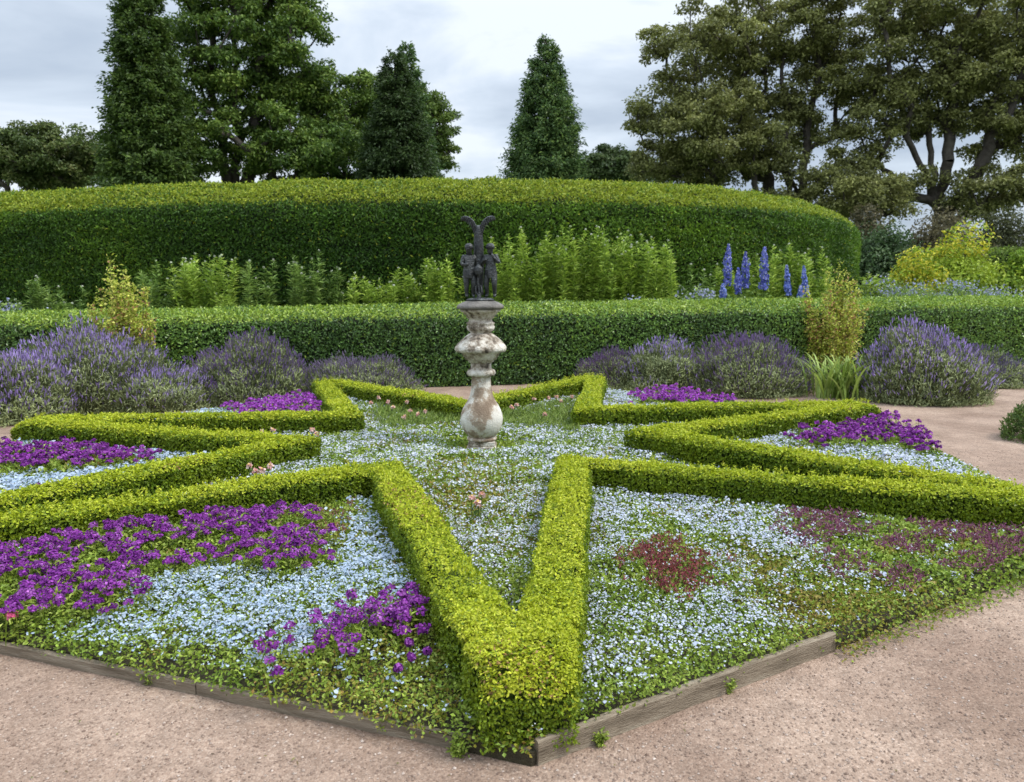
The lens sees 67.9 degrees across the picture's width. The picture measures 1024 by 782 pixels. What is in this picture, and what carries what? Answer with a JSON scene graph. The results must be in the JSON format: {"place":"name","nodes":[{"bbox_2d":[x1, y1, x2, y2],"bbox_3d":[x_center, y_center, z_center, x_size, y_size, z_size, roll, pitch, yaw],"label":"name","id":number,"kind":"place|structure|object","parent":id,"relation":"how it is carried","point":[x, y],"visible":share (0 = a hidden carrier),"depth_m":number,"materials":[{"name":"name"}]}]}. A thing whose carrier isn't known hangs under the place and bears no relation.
{"place":"outdoors","nodes":[
{"label":"outdoors","id":0,"kind":"place"},
{"bbox_2d":[0,365,1023,781],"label":"gravel path","id":1,"kind":"structure","parent":0,"point":[968,433],"depth_m":2.81,"materials":[{"name":"gravel"}]},
{"bbox_2d":[0,347,90,427],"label":"lavender bush","id":2,"kind":"object","parent":1,"relation":"on","point":[30,388],"visible":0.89,"depth_m":9.41,"materials":[{"name":"purple plant"}]},
{"bbox_2d":[12,311,185,415],"bbox_3d":[-5.811,-0.360,10.592,2.404,1.518,2.057,-5,9,-30],"label":"lavender bush","id":3,"kind":"object","parent":1,"relation":"on","point":[91,360],"visible":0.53,"depth_m":10.18,"materials":[{"name":"purple plant"}]},
{"bbox_2d":[0,641,197,694],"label":"edging board","id":4,"kind":"object","parent":1,"relation":"on","point":[128,673],"visible":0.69,"depth_m":3.21,"materials":[{"name":"wood"}]},
{"bbox_2d":[82,253,159,358],"bbox_3d":[-5.731,-0.928,11.160,1.116,2.174,0.742,0,8,0],"label":"golden shrub","id":5,"kind":"object","parent":1,"relation":"on","point":[118,312],"visible":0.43,"depth_m":11.08,"materials":[{"name":"yellow plant"}]},
{"bbox_2d":[91,362,216,413],"bbox_3d":[-5.031,-0.008,10.701,1.862,0.854,1.624,0,8,0],"label":"lavender bush","id":6,"kind":"object","parent":1,"relation":"on","point":[168,394],"visible":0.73,"depth_m":10.24,"materials":[{"name":"purple plant"}]},
{"bbox_2d":[176,326,313,406],"bbox_3d":[-3.961,-0.336,11.310,2.066,1.278,1.823,0,8,0],"label":"lavender bush","id":7,"kind":"object","parent":1,"relation":"on","point":[242,370],"visible":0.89,"depth_m":10.85,"materials":[{"name":"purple plant"}]},
{"bbox_2d":[196,681,529,750],"bbox_3d":[-0.598,1.240,2.824,1.400,0.105,0.033,2,8,19],"label":"edging board","id":8,"kind":"object","parent":1,"relation":"on","point":[316,713],"visible":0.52,"depth_m":2.85,"materials":[{"name":"wood"}]},
{"bbox_2d":[297,351,429,392],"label":"lavender bush","id":9,"kind":"object","parent":1,"relation":"on","point":[383,371],"visible":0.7,"depth_m":11.47,"materials":[{"name":"purple plant"}]},
{"bbox_2d":[446,732,472,757],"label":"weed","id":10,"kind":"object","parent":1,"relation":"on","point":[456,751],"visible":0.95,"depth_m":2.63,"materials":[{"name":"green plant"}]},
{"bbox_2d":[0,372,1023,754],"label":"box hedge","id":11,"kind":"object","parent":1,"relation":"on","point":[508,664],"visible":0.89,"depth_m":5.14,"materials":[{"name":"green plant"}]},
{"bbox_2d":[591,726,609,747],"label":"weed","id":12,"kind":"object","parent":1,"relation":"on","point":[600,739],"visible":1,"depth_m":2.68,"materials":[{"name":"green plant"}]},
{"bbox_2d":[574,345,644,388],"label":"lavender bush","id":13,"kind":"object","parent":1,"relation":"on","point":[607,363],"visible":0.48,"depth_m":12.40,"materials":[{"name":"purple plant"}]},
{"bbox_2d":[610,335,702,392],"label":"lavender bush","id":14,"kind":"object","parent":1,"relation":"on","point":[664,363],"visible":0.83,"depth_m":11.98,"materials":[{"name":"green plant"}]},
{"bbox_2d":[534,631,835,765],"bbox_3d":[0.754,1.193,2.986,1.571,0.140,0.035,-5,9,-31],"label":"edging board","id":15,"kind":"object","parent":1,"relation":"on","point":[657,707],"visible":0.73,"depth_m":2.90,"materials":[{"name":"wood"}]},
{"bbox_2d":[724,677,737,693],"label":"weed","id":16,"kind":"object","parent":1,"relation":"on","point":[731,686],"visible":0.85,"depth_m":3.03,"materials":[{"name":"green plant"}]},
{"bbox_2d":[684,329,817,399],"bbox_3d":[3.706,-0.397,11.822,1.960,1.161,1.843,-5,9,-30],"label":"lavender bush","id":17,"kind":"object","parent":1,"relation":"on","point":[749,367],"visible":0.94,"depth_m":11.33,"materials":[{"name":"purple plant"}]},
{"bbox_2d":[800,259,873,375],"bbox_3d":[5.896,-1.341,13.886,1.151,2.137,0.917,-2,8,-13],"label":"golden shrub","id":18,"kind":"object","parent":1,"relation":"on","point":[838,340],"visible":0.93,"depth_m":13.86,"materials":[{"name":"yellow plant"}]},
{"bbox_2d":[792,352,895,399],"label":"lily clump","id":19,"kind":"object","parent":1,"relation":"on","point":[835,383],"visible":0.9,"depth_m":11.04,"materials":[{"name":"green plant"}]},
{"bbox_2d":[849,312,1004,407],"bbox_3d":[5.882,-0.436,10.892,2.027,1.423,1.746,0,8,0],"label":"lavender bush","id":20,"kind":"object","parent":1,"relation":"on","point":[932,368],"visible":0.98,"depth_m":10.43,"materials":[{"name":"purple plant"}]},
{"bbox_2d":[963,342,1023,389],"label":"lavender bush","id":21,"kind":"object","parent":1,"relation":"on","point":[1010,372],"visible":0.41,"depth_m":12.16,"materials":[{"name":"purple plant"}]},
{"bbox_2d":[998,401,1023,442],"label":"shrub","id":22,"kind":"object","parent":1,"relation":"on","point":[1017,414],"visible":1,"depth_m":8.02,"materials":[{"name":"green plant"}]},
{"bbox_2d":[0,405,1023,766],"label":"flower bed soil","id":23,"kind":"structure","parent":0,"point":[516,757],"depth_m":3.34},
{"bbox_2d":[4,611,21,639],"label":"flower stalk","id":24,"kind":"object","parent":23,"relation":"on","point":[11,615],"visible":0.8,"depth_m":3.40,"materials":[{"name":"pink plant"}]},
{"bbox_2d":[0,435,163,476],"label":"purple flowers","id":25,"kind":"object","parent":23,"relation":"on","point":[76,455],"visible":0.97,"depth_m":6.62,"materials":[{"name":"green plant"}]},
{"bbox_2d":[0,437,208,495],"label":"flower carpet","id":26,"kind":"object","parent":23,"relation":"on","point":[42,474],"visible":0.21,"depth_m":6.30,"materials":[{"name":"white plant"}]},
{"bbox_2d":[0,499,339,645],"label":"purple flowers","id":27,"kind":"object","parent":23,"relation":"on","point":[257,523],"visible":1,"depth_m":4.10,"materials":[{"name":"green plant"}]},
{"bbox_2d":[162,393,323,417],"bbox_3d":[-3.492,0.239,9.532,3.217,0.216,3.426,0,8,0],"label":"flower carpet","id":28,"kind":"object","parent":23,"relation":"on","point":[219,409],"visible":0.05,"depth_m":9.45,"materials":[{"name":"white plant"}]},
{"bbox_2d":[246,461,273,476],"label":"rose plant","id":29,"kind":"object","parent":23,"relation":"on","point":[269,465],"visible":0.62,"depth_m":5.87,"materials":[{"name":"pink plant"}]},
{"bbox_2d":[0,494,531,757],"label":"flower carpet","id":30,"kind":"object","parent":23,"relation":"on","point":[363,536],"visible":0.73,"depth_m":3.46,"materials":[{"name":"green plant"}]},
{"bbox_2d":[220,389,321,414],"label":"purple flowers","id":31,"kind":"object","parent":23,"relation":"on","point":[283,402],"visible":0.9,"depth_m":9.41,"materials":[{"name":"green plant"}]},
{"bbox_2d":[274,496,367,538],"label":"flowers","id":32,"kind":"object","parent":23,"relation":"on","point":[343,527],"visible":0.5,"depth_m":4.86,"materials":[{"name":"purple plant"}]},
{"bbox_2d":[246,581,431,707],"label":"purple flowers","id":33,"kind":"object","parent":23,"relation":"on","point":[397,612],"visible":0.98,"depth_m":3.23,"materials":[{"name":"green plant"}]},
{"bbox_2d":[342,647,364,677],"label":"flower stalk","id":34,"kind":"object","parent":23,"relation":"on","point":[350,653],"visible":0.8,"depth_m":3.04,"materials":[{"name":"purple plant"}]},
{"bbox_2d":[369,396,408,414],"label":"rose plant","id":35,"kind":"object","parent":23,"relation":"on","point":[388,401],"visible":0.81,"depth_m":9.22,"materials":[{"name":"pink plant"}]},
{"bbox_2d":[386,663,410,693],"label":"flower stalk","id":36,"kind":"object","parent":23,"relation":"on","point":[397,668],"visible":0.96,"depth_m":2.90,"materials":[{"name":"purple plant"}]},
{"bbox_2d":[402,637,414,663],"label":"flower stalk","id":37,"kind":"object","parent":23,"relation":"on","point":[409,642],"visible":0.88,"depth_m":3.12,"materials":[{"name":"purple plant"}]},
{"bbox_2d":[400,651,420,682],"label":"flower stalk","id":38,"kind":"object","parent":23,"relation":"on","point":[411,656],"visible":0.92,"depth_m":3.00,"materials":[{"name":"purple plant"}]},
{"bbox_2d":[400,408,428,425],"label":"rose plant","id":39,"kind":"object","parent":23,"relation":"on","point":[425,411],"visible":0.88,"depth_m":8.38,"materials":[{"name":"pink plant"}]},
{"bbox_2d":[420,646,438,677],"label":"flower stalk","id":40,"kind":"object","parent":23,"relation":"on","point":[427,650],"visible":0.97,"depth_m":3.04,"materials":[{"name":"purple plant"}]},
{"bbox_2d":[182,391,767,757],"bbox_3d":[-0.495,0.542,7.063,9.214,0.268,9.158,0,8,0],"label":"flower carpet","id":41,"kind":"object","parent":23,"relation":"on","point":[433,465],"visible":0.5,"depth_m":6.63,"materials":[{"name":"green plant"}]},
{"bbox_2d":[466,491,486,521],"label":"rose plant","id":42,"kind":"object","parent":23,"relation":"on","point":[478,503],"visible":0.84,"depth_m":4.93,"materials":[{"name":"pink plant"}]},
{"bbox_2d":[455,301,505,449],"bbox_3d":[-0.300,-0.136,7.369,0.496,1.483,0.504,0,8,0],"label":"stone pedestal","id":43,"kind":"object","parent":23,"relation":"on","point":[480,347],"visible":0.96,"depth_m":7.24,"materials":[{"name":"stone"}]},
{"bbox_2d":[460,216,499,300],"bbox_3d":[-0.317,-1.257,7.213,0.345,0.805,0.279,-4,8,-25],"label":"bronze statue","id":44,"kind":"object","parent":43,"relation":"on","point":[474,271],"visible":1,"depth_m":7.19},
{"bbox_2d":[603,387,734,408],"bbox_3d":[2.510,0.142,10.002,3.156,0.206,3.162,0,8,0],"label":"flower carpet","id":45,"kind":"object","parent":23,"relation":"on","point":[619,396],"visible":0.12,"depth_m":10.12,"materials":[{"name":"white plant"}]},
{"bbox_2d":[612,530,735,601],"bbox_3d":[0.869,0.917,4.062,0.759,0.131,0.695,-7,10,-42],"label":"burgundy foliage","id":46,"kind":"object","parent":23,"relation":"on","point":[675,569],"visible":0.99,"depth_m":4.04,"materials":[{"name":"red plant"}]},
{"bbox_2d":[626,382,746,403],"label":"purple flowers","id":47,"kind":"object","parent":23,"relation":"on","point":[681,396],"visible":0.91,"depth_m":9.92,"materials":[{"name":"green plant"}]},
{"bbox_2d":[536,485,1023,736],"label":"flower carpet","id":48,"kind":"object","parent":23,"relation":"on","point":[632,505],"visible":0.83,"depth_m":3.88,"materials":[{"name":"green plant"}]},
{"bbox_2d":[777,409,942,454],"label":"purple flowers","id":49,"kind":"object","parent":23,"relation":"on","point":[851,428],"visible":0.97,"depth_m":7.36,"materials":[{"name":"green plant"}]},
{"bbox_2d":[729,419,1010,486],"bbox_3d":[2.787,0.615,6.620,2.681,0.264,4.088,0,8,0],"label":"flower carpet","id":50,"kind":"object","parent":23,"relation":"on","point":[939,460],"visible":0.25,"depth_m":6.86,"materials":[{"name":"white plant"}]},
{"bbox_2d":[766,504,1023,593],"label":"burgundy foliage","id":51,"kind":"object","parent":23,"relation":"on","point":[997,545],"visible":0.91,"depth_m":4.44,"materials":[{"name":"red plant"}]},
{"bbox_2d":[0,0,1023,288],"label":"sky","id":52,"kind":"structure","parent":0,"point":[474,52],"materials":[{"name":"white"}]},
{"label":"ground","id":53,"kind":"structure","parent":0,"visible":0},
{"bbox_2d":[0,118,102,192],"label":"broadleaf tree","id":54,"kind":"object","parent":53,"relation":"on","point":[47,156],"visible":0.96,"depth_m":69.64,"materials":[{"name":"green plant"}]},
{"bbox_2d":[83,0,211,188],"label":"cypress tree","id":55,"kind":"object","parent":53,"relation":"on","point":[140,141],"visible":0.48,"depth_m":46.54,"materials":[{"name":"green plant"}]},
{"bbox_2d":[156,0,366,183],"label":"broadleaf tree","id":56,"kind":"object","parent":53,"relation":"on","point":[266,51],"visible":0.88,"depth_m":51.56,"materials":[{"name":"green plant"}]},
{"bbox_2d":[283,67,399,184],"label":"broadleaf tree","id":57,"kind":"object","parent":53,"relation":"on","point":[353,109],"visible":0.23,"depth_m":56.35,"materials":[{"name":"green plant"}]},
{"bbox_2d":[349,46,444,186],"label":"conifer tree","id":58,"kind":"object","parent":53,"relation":"on","point":[403,152],"visible":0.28,"depth_m":49.06,"materials":[{"name":"green plant"}]},
{"bbox_2d":[356,70,462,172],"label":"broadleaf tree","id":59,"kind":"object","parent":53,"relation":"on","point":[437,105],"visible":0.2,"depth_m":62.73,"materials":[{"name":"green plant"}]},
{"bbox_2d":[391,40,448,186],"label":"conifer tree","id":60,"kind":"object","parent":53,"relation":"on","point":[411,58],"visible":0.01,"depth_m":57.20,"materials":[{"name":"green plant"}]},
{"bbox_2d":[0,175,862,312],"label":"yew hedge","id":61,"kind":"object","parent":53,"relation":"on","point":[67,239],"visible":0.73,"depth_m":17.16,"materials":[{"name":"green plant"}]},
{"bbox_2d":[0,294,1023,387],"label":"clipped hedge","id":62,"kind":"object","parent":53,"relation":"on","point":[542,341],"visible":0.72,"depth_m":12.98,"materials":[{"name":"green plant"}]},
{"bbox_2d":[496,32,592,186],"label":"conifer tree","id":63,"kind":"object","parent":53,"relation":"on","point":[544,129],"visible":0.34,"depth_m":50.78,"materials":[{"name":"green plant"}]},
{"bbox_2d":[581,143,658,182],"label":"broadleaf tree","id":64,"kind":"object","parent":53,"relation":"on","point":[610,163],"visible":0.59,"depth_m":90.49,"materials":[{"name":"green plant"}]},
{"bbox_2d":[620,0,894,215],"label":"oak tree","id":65,"kind":"object","parent":53,"relation":"on","point":[755,143],"visible":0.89,"depth_m":51.18,"materials":[{"name":"green plant"}]},
{"bbox_2d":[849,202,890,284],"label":"dark shrub","id":66,"kind":"object","parent":53,"relation":"on","point":[872,215],"visible":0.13,"depth_m":44.63,"materials":[{"name":"green plant"}]},
{"bbox_2d":[858,219,939,294],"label":"dark shrub","id":67,"kind":"object","parent":53,"relation":"on","point":[879,253],"visible":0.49,"depth_m":34.86,"materials":[{"name":"green plant"}]},
{"bbox_2d":[810,0,1023,244],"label":"oak tree","id":68,"kind":"object","parent":53,"relation":"on","point":[957,80],"visible":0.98,"depth_m":48.60,"materials":[{"name":"green plant"}]},
{"bbox_2d":[907,205,996,266],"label":"dark shrub","id":69,"kind":"object","parent":53,"relation":"on","point":[934,233],"visible":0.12,"depth_m":38.69,"materials":[{"name":"green plant"}]},
{"bbox_2d":[968,206,1023,253],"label":"dark shrub","id":70,"kind":"object","parent":53,"relation":"on","point":[1011,237],"visible":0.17,"depth_m":42.82,"materials":[{"name":"green plant"}]},
{"bbox_2d":[987,244,1023,275],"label":"clipped hedge","id":71,"kind":"object","parent":53,"relation":"on","point":[1001,254],"visible":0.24,"depth_m":32.37,"materials":[{"name":"green plant"}]},
{"label":"border soil","id":72,"kind":"structure","parent":0,"visible":0},
{"bbox_2d":[0,298,50,311],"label":"blue flowered plant","id":73,"kind":"object","parent":72,"relation":"on","point":[12,307],"visible":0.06,"depth_m":13.27,"materials":[{"name":"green plant"}]},
{"bbox_2d":[8,275,56,311],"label":"tall perennial","id":74,"kind":"object","parent":72,"relation":"on","point":[39,300],"visible":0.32,"depth_m":15.05,"materials":[{"name":"green plant"}]},
{"bbox_2d":[52,285,89,310],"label":"tall perennial","id":75,"kind":"object","parent":72,"relation":"on","point":[64,306],"visible":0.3,"depth_m":15.09,"materials":[{"name":"green plant"}]},
{"bbox_2d":[135,260,191,308],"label":"tall perennial","id":76,"kind":"object","parent":72,"relation":"on","point":[153,292],"visible":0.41,"depth_m":15.24,"materials":[{"name":"green plant"}]},
{"bbox_2d":[163,253,240,308],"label":"tall perennial","id":77,"kind":"object","parent":72,"relation":"on","point":[192,286],"visible":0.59,"depth_m":15.27,"materials":[{"name":"green plant"}]},
{"bbox_2d":[237,259,276,311],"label":"tall perennial","id":78,"kind":"object","parent":72,"relation":"on","point":[248,289],"visible":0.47,"depth_m":15.39,"materials":[{"name":"green plant"}]},
{"bbox_2d":[258,254,325,306],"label":"tall perennial","id":79,"kind":"object","parent":72,"relation":"on","point":[296,284],"visible":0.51,"depth_m":15.62,"materials":[{"name":"green plant"}]},
{"bbox_2d":[295,249,346,309],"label":"tall perennial","id":80,"kind":"object","parent":72,"relation":"on","point":[337,298],"visible":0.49,"depth_m":15.63,"materials":[{"name":"green plant"}]},
{"bbox_2d":[344,272,381,305],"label":"tall perennial","id":81,"kind":"object","parent":72,"relation":"on","point":[354,297],"visible":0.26,"depth_m":15.56,"materials":[{"name":"green plant"}]},
{"bbox_2d":[356,267,431,304],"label":"tall perennial","id":82,"kind":"object","parent":72,"relation":"on","point":[393,294],"visible":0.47,"depth_m":15.65,"materials":[{"name":"green plant"}]},
{"bbox_2d":[412,254,470,307],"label":"tall perennial","id":83,"kind":"object","parent":72,"relation":"on","point":[437,294],"visible":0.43,"depth_m":15.55,"materials":[{"name":"green plant"}]},
{"bbox_2d":[489,226,561,301],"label":"tall perennial","id":84,"kind":"object","parent":72,"relation":"on","point":[516,286],"visible":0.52,"depth_m":15.77,"materials":[{"name":"green plant"}]},
{"bbox_2d":[527,225,602,302],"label":"tall perennial","id":85,"kind":"object","parent":72,"relation":"on","point":[569,282],"visible":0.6,"depth_m":15.69,"materials":[{"name":"green plant"}]},
{"bbox_2d":[578,224,637,301],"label":"tall perennial","id":86,"kind":"object","parent":72,"relation":"on","point":[606,281],"visible":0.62,"depth_m":15.71,"materials":[{"name":"green plant"}]},
{"bbox_2d":[613,233,678,300],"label":"tall perennial","id":87,"kind":"object","parent":72,"relation":"on","point":[646,281],"visible":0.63,"depth_m":15.80,"materials":[{"name":"green plant"}]},
{"bbox_2d":[676,263,717,299],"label":"tall perennial","id":88,"kind":"object","parent":72,"relation":"on","point":[703,285],"visible":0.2,"depth_m":16.06,"materials":[{"name":"green plant"}]},
{"bbox_2d":[675,283,719,304],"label":"blue flowered plant","id":89,"kind":"object","parent":72,"relation":"on","point":[702,294],"visible":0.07,"depth_m":15.33,"materials":[{"name":"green plant"}]},
{"bbox_2d":[716,244,734,298],"bbox_3d":[4.559,-1.825,16.115,0.547,2.561,0.455,-4,8,-24],"label":"delphinium","id":90,"kind":"object","parent":72,"relation":"on","point":[727,274],"visible":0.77,"depth_m":15.96,"materials":[{"name":"blue plant"}]},
{"bbox_2d":[728,267,746,298],"bbox_3d":[4.691,-1.546,15.835,0.503,2.040,0.546,0,8,0],"label":"delphinium","id":91,"kind":"object","parent":72,"relation":"on","point":[737,285],"visible":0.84,"depth_m":15.69,"materials":[{"name":"blue plant"}]},
{"bbox_2d":[712,258,778,299],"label":"tall perennial","id":92,"kind":"object","parent":72,"relation":"on","point":[731,290],"visible":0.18,"depth_m":17.03,"materials":[{"name":"green plant"}]},
{"bbox_2d":[735,251,756,303],"bbox_3d":[4.882,-1.733,16.003,0.500,2.380,0.481,0,8,0],"label":"delphinium","id":93,"kind":"object","parent":72,"relation":"on","point":[745,281],"visible":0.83,"depth_m":15.87,"materials":[{"name":"blue plant"}]},
{"bbox_2d":[755,246,770,298],"bbox_3d":[5.290,-1.792,16.023,0.536,2.472,0.498,5,9,37],"label":"delphinium","id":94,"kind":"object","parent":72,"relation":"on","point":[764,278],"visible":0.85,"depth_m":15.88,"materials":[{"name":"blue plant"}]},
{"bbox_2d":[753,243,818,298],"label":"tall perennial","id":95,"kind":"object","parent":72,"relation":"on","point":[778,287],"visible":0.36,"depth_m":17.06,"materials":[{"name":"green plant"}]},
{"bbox_2d":[783,265,791,298],"bbox_3d":[5.750,-1.570,15.846,0.501,2.110,0.529,0,8,0],"label":"delphinium","id":96,"kind":"object","parent":72,"relation":"on","point":[787,286],"visible":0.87,"depth_m":15.71,"materials":[{"name":"blue plant"}]},
{"bbox_2d":[801,265,809,296],"bbox_3d":[6.101,-1.571,15.831,0.481,2.074,0.501,0,8,0],"label":"delphinium","id":97,"kind":"object","parent":72,"relation":"on","point":[804,277],"visible":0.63,"depth_m":15.69,"materials":[{"name":"blue plant"}]},
{"bbox_2d":[790,246,834,297],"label":"tall perennial","id":98,"kind":"object","parent":72,"relation":"on","point":[798,283],"visible":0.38,"depth_m":16.97,"materials":[{"name":"green plant"}]},
{"bbox_2d":[855,272,892,296],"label":"tall perennial","id":99,"kind":"object","parent":72,"relation":"on","point":[876,281],"visible":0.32,"depth_m":16.72,"materials":[{"name":"green plant"}]},
{"bbox_2d":[850,273,916,301],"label":"blue flowered plant","id":100,"kind":"object","parent":72,"relation":"on","point":[894,292],"visible":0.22,"depth_m":16.50,"materials":[{"name":"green plant"}]},
{"bbox_2d":[874,245,952,296],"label":"yellow bush","id":101,"kind":"object","parent":72,"relation":"on","point":[907,269],"visible":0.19,"depth_m":18.61,"materials":[{"name":"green plant"}]},
{"bbox_2d":[891,277,953,296],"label":"blue flowered plant","id":102,"kind":"object","parent":72,"relation":"on","point":[921,290],"visible":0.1,"depth_m":16.71,"materials":[{"name":"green plant"}]},
{"bbox_2d":[889,217,1023,295],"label":"yellow bush","id":103,"kind":"object","parent":72,"relation":"on","point":[961,267],"visible":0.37,"depth_m":19.30,"materials":[{"name":"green plant"}]},
{"bbox_2d":[926,274,990,296],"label":"blue flowered plant","id":104,"kind":"object","parent":72,"relation":"on","point":[958,291],"visible":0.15,"depth_m":16.65,"materials":[{"name":"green plant"}]},
{"bbox_2d":[965,282,1023,298],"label":"blue flowered plant","id":105,"kind":"object","parent":72,"relation":"on","point":[996,292],"visible":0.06,"depth_m":16.75,"materials":[{"name":"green plant"}]},
{"bbox_2d":[994,249,1023,294],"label":"green bush","id":106,"kind":"object","parent":72,"relation":"on","point":[1017,257],"visible":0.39,"depth_m":19.10,"materials":[{"name":"green plant"}]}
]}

